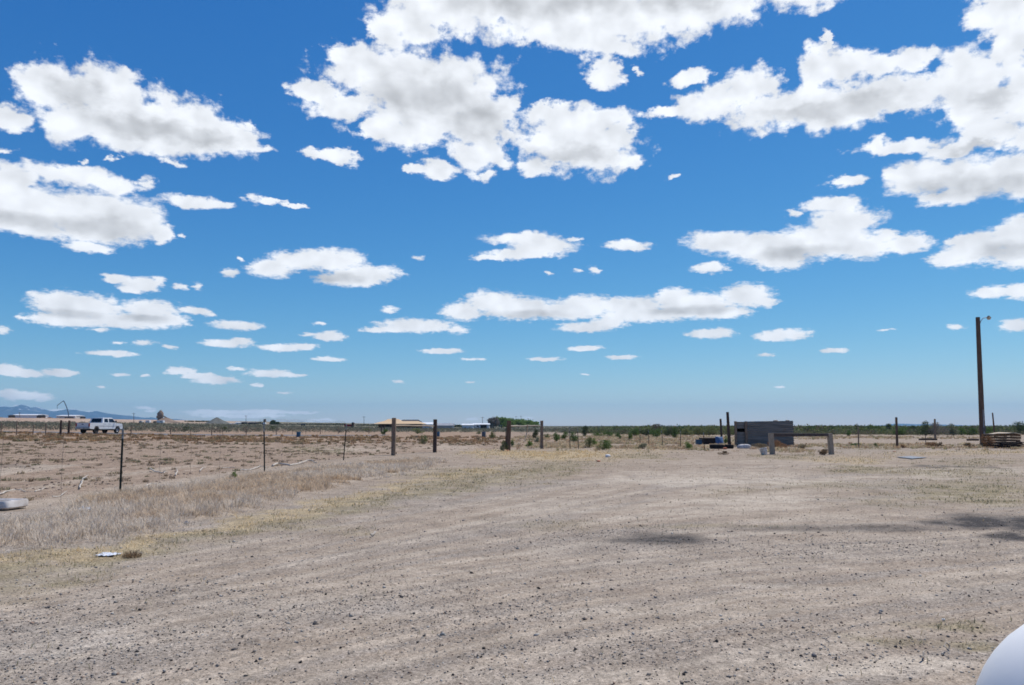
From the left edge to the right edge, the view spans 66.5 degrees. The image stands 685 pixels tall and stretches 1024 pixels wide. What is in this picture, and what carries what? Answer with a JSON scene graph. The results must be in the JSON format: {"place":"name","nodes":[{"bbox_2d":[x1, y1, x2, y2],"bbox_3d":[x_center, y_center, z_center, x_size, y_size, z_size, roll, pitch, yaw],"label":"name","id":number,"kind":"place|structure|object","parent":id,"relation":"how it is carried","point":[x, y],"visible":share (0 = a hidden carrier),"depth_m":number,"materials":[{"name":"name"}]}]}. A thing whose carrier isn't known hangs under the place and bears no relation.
{"place":"outdoors","nodes":[
{"label":"outdoors","id":0,"kind":"place"},
{"bbox_2d":[0,405,205,420],"bbox_3d":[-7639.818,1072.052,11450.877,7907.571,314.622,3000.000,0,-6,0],"label":"mountains","id":1,"kind":"structure","parent":0,"point":[5,411],"depth_m":11148.69,"materials":[{"name":"blue stone"}]},
{"bbox_2d":[3,431,371,435],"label":"road","id":2,"kind":"structure","parent":0,"point":[189,434],"depth_m":106.25,"materials":[{"name":"soil"}]},
{"bbox_2d":[75,418,122,432],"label":"pickup truck","id":3,"kind":"object","parent":2,"relation":"on","point":[112,423],"visible":0.95,"depth_m":98.78,"materials":[{"name":"white paint"}]},
{"bbox_2d":[0,418,1023,684],"bbox_3d":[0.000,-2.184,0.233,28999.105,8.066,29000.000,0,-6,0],"label":"ground","id":4,"kind":"structure","parent":0,"point":[588,502],"depth_m":8.65,"materials":[{"name":"beige gravel"}]},
{"bbox_2d":[0,489,25,493],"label":"dead branch","id":5,"kind":"object","parent":4,"relation":"on","point":[11,490],"visible":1,"depth_m":18.03,"materials":[{"name":"brown wood"}]},
{"bbox_2d":[0,498,27,509],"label":"plastic tub lid","id":6,"kind":"object","parent":4,"relation":"on","point":[8,503],"visible":1,"depth_m":14.52,"materials":[{"name":"white plastic"}]},
{"bbox_2d":[15,414,47,417],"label":"warehouse","id":7,"kind":"structure","parent":4,"relation":"on","point":[25,416],"depth_m":637.28,"materials":[{"name":"white metal"}]},
{"bbox_2d":[57,401,76,417],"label":"boom crane","id":8,"kind":"object","parent":4,"relation":"on","point":[67,411],"visible":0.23,"depth_m":597.48,"materials":[{"name":"metal"}]},
{"bbox_2d":[56,415,83,418],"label":"warehouse","id":9,"kind":"structure","parent":4,"relation":"on","point":[63,416],"depth_m":649.49,"materials":[{"name":"white metal"}]},
{"bbox_2d":[95,552,120,555],"bbox_3d":[-4.928,2.577,9.530,0.261,0.027,0.238,0,-6,0],"label":"plastic sheet","id":10,"kind":"object","parent":4,"relation":"on","point":[109,553],"visible":0.97,"depth_m":9.50,"materials":[{"name":"white plastic"}]},
{"bbox_2d":[121,550,142,557],"bbox_3d":[-4.607,2.550,9.469,0.354,0.114,0.306,6,-8,-43],"label":"weed","id":11,"kind":"object","parent":4,"relation":"on","point":[131,554],"visible":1,"depth_m":9.44,"materials":[{"name":"brown plant"}]},
{"bbox_2d":[156,410,171,419],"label":"silo tower","id":12,"kind":"structure","parent":4,"relation":"on","point":[160,414],"depth_m":556.27,"materials":[{"name":"metal"}]},
{"bbox_2d":[157,417,176,421],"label":"earth mound","id":13,"kind":"object","parent":4,"relation":"on","point":[165,419],"visible":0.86,"depth_m":553.75,"materials":[{"name":"beige soil"}]},
{"bbox_2d":[0,424,346,491],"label":"wire fence","id":14,"kind":"object","parent":4,"relation":"on","point":[122,461],"visible":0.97,"depth_m":17.43,"materials":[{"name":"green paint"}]},
{"bbox_2d":[0,420,384,435],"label":"wire fence","id":15,"kind":"object","parent":4,"relation":"on","point":[60,428],"visible":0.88,"depth_m":88.50,"materials":[{"name":"grey metal"}]},
{"bbox_2d":[206,417,229,423],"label":"gravel mound","id":16,"kind":"object","parent":4,"relation":"on","point":[217,420],"visible":0.91,"depth_m":553.38,"materials":[{"name":"grey gravel"}]},
{"bbox_2d":[0,455,447,549],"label":"dry brush","id":17,"kind":"object","parent":4,"relation":"on","point":[201,498],"visible":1,"depth_m":14.94,"materials":[{"name":"beige plant"}]},
{"bbox_2d":[0,446,490,491],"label":"clods","id":18,"kind":"object","parent":4,"relation":"on","point":[149,460],"visible":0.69,"depth_m":35.10,"materials":[{"name":"soil"}]},
{"bbox_2d":[0,431,504,500],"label":"field tufts","id":19,"kind":"object","parent":4,"relation":"on","point":[190,437],"visible":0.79,"depth_m":65.82,"materials":[{"name":"beige plant"}]},
{"bbox_2d":[272,459,316,465],"bbox_3d":[-8.914,4.937,32.070,0.974,0.120,4.337,-1,-6,11],"label":"dead branch","id":20,"kind":"object","parent":4,"relation":"on","point":[292,464],"visible":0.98,"depth_m":31.24,"materials":[{"name":"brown wood"}]},
{"bbox_2d":[260,419,343,423],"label":"pivot irrigator","id":21,"kind":"object","parent":4,"relation":"on","point":[298,420],"visible":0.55,"depth_m":691.26,"materials":[{"name":"metal"}]},
{"bbox_2d":[280,423,345,424],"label":"hedge","id":22,"kind":"object","parent":4,"relation":"on","point":[317,423],"visible":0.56,"depth_m":635.12,"materials":[{"name":"green plant"}]},
{"bbox_2d":[355,424,378,425],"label":"hedge","id":23,"kind":"object","parent":4,"relation":"on","point":[365,424],"visible":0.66,"depth_m":594.79,"materials":[{"name":"green plant"}]},
{"bbox_2d":[374,421,424,427],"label":"house","id":24,"kind":"structure","parent":4,"relation":"on","point":[386,423],"depth_m":328.20,"materials":[{"name":"beige"}]},
{"bbox_2d":[391,418,436,455],"bbox_3d":[-5.453,5.362,44.124,0.286,2.158,5.565,-2,-6,19],"label":"fence brace","id":25,"kind":"object","parent":4,"relation":"on","point":[393,438],"visible":0.94,"depth_m":42.81,"materials":[{"name":"wood"}]},
{"bbox_2d":[412,428,424,433],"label":"desert shrub","id":26,"kind":"object","parent":4,"relation":"on","point":[417,431],"visible":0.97,"depth_m":146.42,"materials":[{"name":"green plant"}]},
{"bbox_2d":[420,434,427,443],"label":"desert shrub","id":27,"kind":"object","parent":4,"relation":"on","point":[424,439],"visible":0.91,"depth_m":65.95,"materials":[{"name":"green plant"}]},
{"bbox_2d":[422,422,432,427],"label":"barn","id":28,"kind":"structure","parent":4,"relation":"on","point":[429,423],"depth_m":392.74,"materials":[{"name":"white metal"}]},
{"bbox_2d":[437,423,454,427],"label":"barn","id":29,"kind":"structure","parent":4,"relation":"on","point":[445,425],"depth_m":402.68,"materials":[{"name":"metal"}]},
{"bbox_2d":[461,424,473,427],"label":"farm building","id":30,"kind":"structure","parent":4,"relation":"on","point":[468,425],"depth_m":427.59,"materials":[{"name":"white metal"}]},
{"bbox_2d":[473,423,489,427],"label":"farm building","id":31,"kind":"structure","parent":4,"relation":"on","point":[477,425],"depth_m":433.56,"materials":[{"name":"white metal"}]},
{"bbox_2d":[486,417,499,427],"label":"tree","id":32,"kind":"object","parent":4,"relation":"on","point":[493,421],"visible":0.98,"depth_m":465.28,"materials":[{"name":"green plant"}]},
{"bbox_2d":[495,417,507,427],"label":"tree","id":33,"kind":"object","parent":4,"relation":"on","point":[503,422],"visible":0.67,"depth_m":475.29,"materials":[{"name":"green plant"}]},
{"bbox_2d":[500,441,507,449],"bbox_3d":[-0.514,6.589,49.771,0.546,0.694,0.564,5,-8,-38],"label":"weed","id":34,"kind":"object","parent":4,"relation":"on","point":[504,444],"visible":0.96,"depth_m":49.79,"materials":[{"name":"green plant"}]},
{"bbox_2d":[0,420,1008,428],"bbox_3d":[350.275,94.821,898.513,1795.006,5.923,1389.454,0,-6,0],"label":"sagebrush","id":35,"kind":"object","parent":4,"relation":"on","point":[431,427],"visible":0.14,"depth_m":425.59,"materials":[{"name":"green plant"}]},
{"bbox_2d":[506,418,515,427],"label":"tree","id":36,"kind":"object","parent":4,"relation":"on","point":[512,420],"visible":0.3,"depth_m":484.03,"materials":[{"name":"green plant"}]},
{"bbox_2d":[0,421,1022,434],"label":"sagebrush","id":37,"kind":"object","parent":4,"relation":"on","point":[178,428],"visible":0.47,"depth_m":169.34,"materials":[{"name":"green plant"}]},
{"bbox_2d":[514,418,526,427],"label":"tree","id":38,"kind":"object","parent":4,"relation":"on","point":[521,421],"visible":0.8,"depth_m":492.46,"materials":[{"name":"green plant"}]},
{"bbox_2d":[506,420,542,450],"bbox_3d":[1.145,6.272,52.084,0.850,2.153,5.338,-3,-7,28],"label":"fence brace","id":39,"kind":"object","parent":4,"relation":"on","point":[508,434],"visible":0.95,"depth_m":50.80,"materials":[{"name":"brown wood"}]},
{"bbox_2d":[525,419,532,427],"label":"tree","id":40,"kind":"object","parent":4,"relation":"on","point":[529,422],"visible":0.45,"depth_m":502.74,"materials":[{"name":"green plant"}]},
{"bbox_2d":[532,429,537,437],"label":"desert shrub","id":41,"kind":"object","parent":4,"relation":"on","point":[535,434],"visible":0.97,"depth_m":99.03,"materials":[{"name":"green plant"}]},
{"bbox_2d":[530,421,539,427],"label":"tree","id":42,"kind":"object","parent":4,"relation":"on","point":[536,423],"visible":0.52,"depth_m":511.27,"materials":[{"name":"green plant"}]},
{"bbox_2d":[553,432,560,440],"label":"desert shrub","id":43,"kind":"object","parent":4,"relation":"on","point":[558,437],"visible":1,"depth_m":80.63,"materials":[{"name":"green plant"}]},
{"bbox_2d":[561,432,568,438],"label":"desert shrub","id":44,"kind":"object","parent":4,"relation":"on","point":[565,435],"visible":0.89,"depth_m":89.65,"materials":[{"name":"green plant"}]},
{"bbox_2d":[570,431,577,440],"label":"desert shrub","id":45,"kind":"object","parent":4,"relation":"on","point":[574,437],"visible":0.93,"depth_m":75.99,"materials":[{"name":"green plant"}]},
{"bbox_2d":[581,425,587,435],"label":"desert shrub","id":46,"kind":"object","parent":4,"relation":"on","point":[585,427],"visible":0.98,"depth_m":119.79,"materials":[{"name":"green plant"}]},
{"bbox_2d":[584,437,593,447],"bbox_3d":[5.543,7.193,56.225,0.805,0.829,0.625,0,-6,0],"label":"desert shrub","id":47,"kind":"object","parent":4,"relation":"on","point":[588,440],"visible":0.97,"depth_m":56.17,"materials":[{"name":"green plant"}]},
{"bbox_2d":[594,440,612,449],"bbox_3d":[6.202,6.811,52.006,1.449,0.735,1.048,6,-8,-44],"label":"desert shrub","id":48,"kind":"object","parent":4,"relation":"on","point":[607,445],"visible":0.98,"depth_m":51.84,"materials":[{"name":"green plant"}]},
{"bbox_2d":[603,431,612,435],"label":"desert shrub","id":49,"kind":"object","parent":4,"relation":"on","point":[608,433],"visible":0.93,"depth_m":118.69,"materials":[{"name":"green plant"}]},
{"bbox_2d":[630,428,639,435],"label":"desert shrub","id":50,"kind":"object","parent":4,"relation":"on","point":[635,432],"visible":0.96,"depth_m":120.29,"materials":[{"name":"green plant"}]},
{"bbox_2d":[569,428,704,449],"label":"desert shrubs","id":51,"kind":"object","parent":4,"relation":"on","point":[643,432],"visible":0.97,"depth_m":56.68,"materials":[{"name":"green plant"}]},
{"bbox_2d":[640,428,651,435],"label":"desert shrub","id":52,"kind":"object","parent":4,"relation":"on","point":[646,432],"visible":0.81,"depth_m":126.06,"materials":[{"name":"green plant"}]},
{"bbox_2d":[649,428,660,436],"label":"desert shrub","id":53,"kind":"object","parent":4,"relation":"on","point":[656,434],"visible":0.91,"depth_m":108.88,"materials":[{"name":"green plant"}]},
{"bbox_2d":[650,424,662,429],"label":"dead bush","id":54,"kind":"object","parent":4,"relation":"on","point":[655,425],"visible":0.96,"depth_m":125.53,"materials":[{"name":"plant"}]},
{"bbox_2d":[663,428,673,435],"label":"desert shrub","id":55,"kind":"object","parent":4,"relation":"on","point":[666,431],"visible":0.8,"depth_m":118.29,"materials":[{"name":"green plant"}]},
{"bbox_2d":[672,427,678,437],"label":"desert shrub","id":56,"kind":"object","parent":4,"relation":"on","point":[674,429],"visible":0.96,"depth_m":100.96,"materials":[{"name":"green plant"}]},
{"bbox_2d":[681,428,692,435],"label":"desert shrub","id":57,"kind":"object","parent":4,"relation":"on","point":[687,433],"visible":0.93,"depth_m":124.84,"materials":[{"name":"green plant"}]},
{"bbox_2d":[684,442,691,448],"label":"weed","id":58,"kind":"object","parent":4,"relation":"on","point":[688,445],"visible":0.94,"depth_m":53.53,"materials":[{"name":"green plant"}]},
{"bbox_2d":[691,427,703,434],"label":"desert shrub","id":59,"kind":"object","parent":4,"relation":"on","point":[695,432],"visible":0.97,"depth_m":132.30,"materials":[{"name":"green plant"}]},
{"bbox_2d":[695,439,701,444],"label":"crate","id":60,"kind":"object","parent":4,"relation":"on","point":[698,441],"visible":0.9,"depth_m":65.84,"materials":[{"name":"blue plastic"}]},
{"bbox_2d":[699,437,715,443],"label":"feed bin","id":61,"kind":"object","parent":4,"relation":"on","point":[708,440],"visible":0.61,"depth_m":68.01,"materials":[{"name":"black plastic"}]},
{"bbox_2d":[703,425,718,434],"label":"desert shrub","id":62,"kind":"object","parent":4,"relation":"on","point":[710,430],"visible":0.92,"depth_m":132.02,"materials":[{"name":"green plant"}]},
{"bbox_2d":[709,444,723,448],"bbox_3d":[14.263,7.243,54.353,1.004,0.300,1.000,0,-6,0],"label":"tyre","id":63,"kind":"object","parent":4,"relation":"on","point":[716,446],"visible":0.95,"depth_m":53.98,"materials":[{"name":"black rubber"}]},
{"bbox_2d":[715,437,723,443],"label":"plastic sheet","id":64,"kind":"object","parent":4,"relation":"on","point":[718,440],"visible":0.78,"depth_m":66.62,"materials":[{"name":"blue plastic"}]},
{"bbox_2d":[720,419,722,436],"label":"timber post","id":65,"kind":"object","parent":4,"relation":"on","point":[721,434],"visible":0.74,"depth_m":67.91,"materials":[{"name":"wood"}]},
{"bbox_2d":[726,412,730,444],"bbox_3d":[16.987,6.888,61.222,0.310,2.874,0.254,0,-6,0],"label":"timber post","id":66,"kind":"object","parent":4,"relation":"on","point":[728,430],"visible":0.85,"depth_m":61.16,"materials":[{"name":"wood"}]},
{"bbox_2d":[724,427,733,435],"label":"desert shrub","id":67,"kind":"object","parent":4,"relation":"on","point":[725,429],"visible":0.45,"depth_m":125.48,"materials":[{"name":"green plant"}]},
{"bbox_2d":[724,445,733,448],"bbox_3d":[15.264,7.322,54.950,0.659,0.270,0.652,0,-6,0],"label":"tyre","id":68,"kind":"object","parent":4,"relation":"on","point":[729,446],"visible":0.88,"depth_m":54.68,"materials":[{"name":"black rubber"}]},
{"bbox_2d":[737,444,750,448],"bbox_3d":[16.394,7.378,55.244,0.984,0.390,0.524,0,-6,0],"label":"feed sack","id":69,"kind":"object","parent":4,"relation":"on","point":[744,446],"visible":0.87,"depth_m":55.02,"materials":[{"name":"white plastic"}]},
{"bbox_2d":[751,443,766,448],"bbox_3d":[17.191,7.174,54.240,1.253,0.483,0.845,3,-7,-27],"label":"weed","id":70,"kind":"object","parent":4,"relation":"on","point":[758,445],"visible":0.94,"depth_m":54.15,"materials":[{"name":"brown plant"}]},
{"bbox_2d":[759,447,766,454],"bbox_3d":[13.802,5.971,42.919,0.443,0.427,0.420,0,-6,0],"label":"bucket","id":71,"kind":"object","parent":4,"relation":"on","point":[763,451],"visible":0.98,"depth_m":42.77,"materials":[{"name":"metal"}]},
{"bbox_2d":[734,420,793,445],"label":"metal shed","id":72,"kind":"structure","parent":4,"relation":"on","point":[750,432],"depth_m":61.11,"materials":[{"name":"metal"}]},
{"bbox_2d":[511,434,1023,453],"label":"dry weeds","id":73,"kind":"object","parent":4,"relation":"on","point":[613,439],"visible":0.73,"depth_m":65.54,"materials":[{"name":"beige plant"}]},
{"bbox_2d":[767,440,790,447],"bbox_3d":[19.024,7.243,55.714,1.246,0.677,2.093,2,-6,-16],"label":"weed","id":74,"kind":"object","parent":4,"relation":"on","point":[777,443],"visible":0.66,"depth_m":55.47,"materials":[{"name":"beige plant"}]},
{"bbox_2d":[559,424,1023,434],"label":"green scrub","id":75,"kind":"object","parent":4,"relation":"on","point":[834,431],"visible":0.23,"depth_m":143.37,"materials":[{"name":"green plant"}]},
{"bbox_2d":[768,433,833,454],"bbox_3d":[16.230,5.737,43.834,3.611,1.292,0.264,0,-6,0],"label":"hitching rail","id":76,"kind":"object","parent":4,"relation":"on","point":[829,442],"visible":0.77,"depth_m":43.78,"materials":[{"name":"wood"}]},
{"bbox_2d":[819,448,826,454],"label":"weed","id":77,"kind":"object","parent":4,"relation":"on","point":[823,451],"visible":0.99,"depth_m":42.52,"materials":[{"name":"brown plant"}]},
{"bbox_2d":[895,417,898,445],"bbox_3d":[29.485,6.957,59.853,0.215,2.449,0.186,0,-6,0],"label":"timber post","id":78,"kind":"object","parent":4,"relation":"on","point":[896,427],"visible":0.91,"depth_m":59.82,"materials":[{"name":"brown wood"}]},
{"bbox_2d":[892,426,907,434],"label":"desert shrub","id":79,"kind":"object","parent":4,"relation":"on","point":[901,430],"visible":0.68,"depth_m":132.61,"materials":[{"name":"green plant"}]},
{"bbox_2d":[900,456,925,458],"bbox_3d":[19.586,5.658,38.482,3.069,0.022,1.248,6,-9,-44],"label":"metal sheet","id":80,"kind":"object","parent":4,"relation":"on","point":[912,457],"visible":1,"depth_m":38.04,"materials":[{"name":"metal"}]},
{"bbox_2d":[915,420,931,435],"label":"desert shrub","id":81,"kind":"object","parent":4,"relation":"on","point":[923,431],"visible":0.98,"depth_m":125.63,"materials":[{"name":"green plant"}]},
{"bbox_2d":[919,438,936,439],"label":"log","id":82,"kind":"object","parent":4,"relation":"on","point":[927,439],"visible":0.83,"depth_m":86.26,"materials":[{"name":"wood"}]},
{"bbox_2d":[925,442,935,446],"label":"weed","id":83,"kind":"object","parent":4,"relation":"on","point":[931,444],"visible":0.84,"depth_m":58.36,"materials":[{"name":"beige plant"}]},
{"bbox_2d":[934,419,935,437],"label":"timber post","id":84,"kind":"object","parent":4,"relation":"on","point":[934,428],"visible":0.89,"depth_m":87.17,"materials":[{"name":"wood"}]},
{"bbox_2d":[927,422,949,435],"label":"desert shrub","id":85,"kind":"object","parent":4,"relation":"on","point":[943,429],"visible":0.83,"depth_m":124.88,"materials":[{"name":"green plant"}]},
{"bbox_2d":[945,424,959,435],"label":"desert shrub","id":86,"kind":"object","parent":4,"relation":"on","point":[953,431],"visible":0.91,"depth_m":126.95,"materials":[{"name":"green plant"}]},
{"bbox_2d":[957,427,968,434],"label":"desert shrub","id":87,"kind":"object","parent":4,"relation":"on","point":[961,430],"visible":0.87,"depth_m":132.14,"materials":[{"name":"green plant"}]},
{"bbox_2d":[965,427,978,434],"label":"desert shrub","id":88,"kind":"object","parent":4,"relation":"on","point":[971,429],"visible":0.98,"depth_m":132.12,"materials":[{"name":"green plant"}]},
{"bbox_2d":[976,316,990,444],"bbox_3d":[37.497,3.150,61.771,1.504,10.636,0.513,0,-6,0],"label":"street lamp","id":89,"kind":"object","parent":4,"relation":"on","point":[982,428],"visible":0.94,"depth_m":61.70,"materials":[{"name":"brown wood"}]},
{"bbox_2d":[981,435,995,446],"bbox_3d":[34.733,7.180,56.955,0.912,1.050,0.708,0,-6,0],"label":"weed","id":90,"kind":"object","parent":4,"relation":"on","point":[988,440],"visible":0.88,"depth_m":56.93,"materials":[{"name":"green plant"}]},
{"bbox_2d":[985,427,996,433],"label":"desert shrub","id":91,"kind":"object","parent":4,"relation":"on","point":[988,430],"visible":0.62,"depth_m":119.55,"materials":[{"name":"green plant"}]},
{"bbox_2d":[992,413,995,436],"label":"timber post","id":92,"kind":"object","parent":4,"relation":"on","point":[993,423],"visible":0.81,"depth_m":99.98,"materials":[{"name":"brown wood"}]},
{"bbox_2d":[988,442,1007,447],"bbox_3d":[34.462,7.293,55.336,1.386,0.464,0.434,0,-6,0],"label":"scrap timber","id":93,"kind":"object","parent":4,"relation":"on","point":[996,444],"visible":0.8,"depth_m":55.29,"materials":[{"name":"brown wood"}]},
{"bbox_2d":[976,624,1023,684],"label":"gas tank","id":94,"kind":"object","parent":4,"relation":"on","point":[1004,664],"visible":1,"depth_m":2.36,"materials":[{"name":"white metal"}]},
{"bbox_2d":[982,444,1020,446],"bbox_3d":[36.896,7.769,58.838,2.326,0.175,1.112,0,-6,-1],"label":"pallet","id":95,"kind":"object","parent":4,"relation":"on","point":[1001,445],"visible":0.27,"depth_m":58.32,"materials":[{"name":"brown wood"}]},
{"bbox_2d":[1002,442,1019,448],"bbox_3d":[34.797,7.188,54.454,1.364,0.532,0.540,0,-6,0],"label":"scrap timber","id":96,"kind":"object","parent":4,"relation":"on","point":[1010,444],"visible":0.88,"depth_m":54.32,"materials":[{"name":"brown wood"}]},
{"bbox_2d":[1012,421,1023,434],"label":"desert shrub","id":97,"kind":"object","parent":4,"relation":"on","point":[1020,427],"visible":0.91,"depth_m":140.17,"materials":[{"name":"green plant"}]},
{"bbox_2d":[0,441,1023,682],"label":"grass","id":98,"kind":"structure","parent":0,"point":[569,461],"depth_m":20.51,"materials":[{"name":"beige plant"}]},
{"bbox_2d":[0,0,1023,425],"label":"sky","id":99,"kind":"structure","parent":0,"point":[552,212],"materials":[{"name":"blue"}]},
{"bbox_2d":[797,444,805,448],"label":"weed","id":100,"kind":"object","parent":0,"point":[801,446],"visible":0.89,"depth_m":53.30,"materials":[{"name":"brown plant"}]},
{"bbox_2d":[873,424,976,425],"bbox_3d":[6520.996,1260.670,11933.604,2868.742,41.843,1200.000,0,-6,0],"label":"ridge","id":101,"kind":"structure","parent":0,"point":[919,425],"depth_m":11706.30,"materials":[{"name":"green plant"}]},
{"bbox_3d":[36.887,7.568,58.804,2.357,0.175,1.111,0,-6,0],"label":"pallet","id":102,"kind":"object","parent":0,"visible":0},
{"bbox_2d":[983,439,1020,441],"bbox_3d":[36.837,7.377,58.852,2.313,0.176,1.112,0,-6,0],"label":"pallet","id":103,"kind":"object","parent":102,"relation":"on","point":[1004,440],"visible":0.64,"depth_m":58.33,"materials":[{"name":"wood"}]},
{"bbox_2d":[983,437,1020,438],"bbox_3d":[36.898,7.182,58.864,2.316,0.176,1.113,0,-6,0],"label":"pallet","id":104,"kind":"object","parent":103,"relation":"on","point":[1004,437],"visible":0.85,"depth_m":58.34,"materials":[{"name":"wood"}]},
{"bbox_2d":[983,434,1020,435],"bbox_3d":[36.897,6.987,58.890,2.354,0.176,1.112,0,-6,-1],"label":"pallet","id":105,"kind":"object","parent":104,"relation":"on","point":[1002,434],"visible":0.9,"depth_m":58.37,"materials":[{"name":"wood"}]},
{"bbox_2d":[990,432,1021,434],"bbox_3d":[36.980,6.872,58.860,2.184,0.206,1.203,0,-6,0],"label":"bent board","id":106,"kind":"object","parent":105,"relation":"on","point":[1004,433],"visible":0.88,"depth_m":58.46,"materials":[{"name":"beige wood"}]}
]}

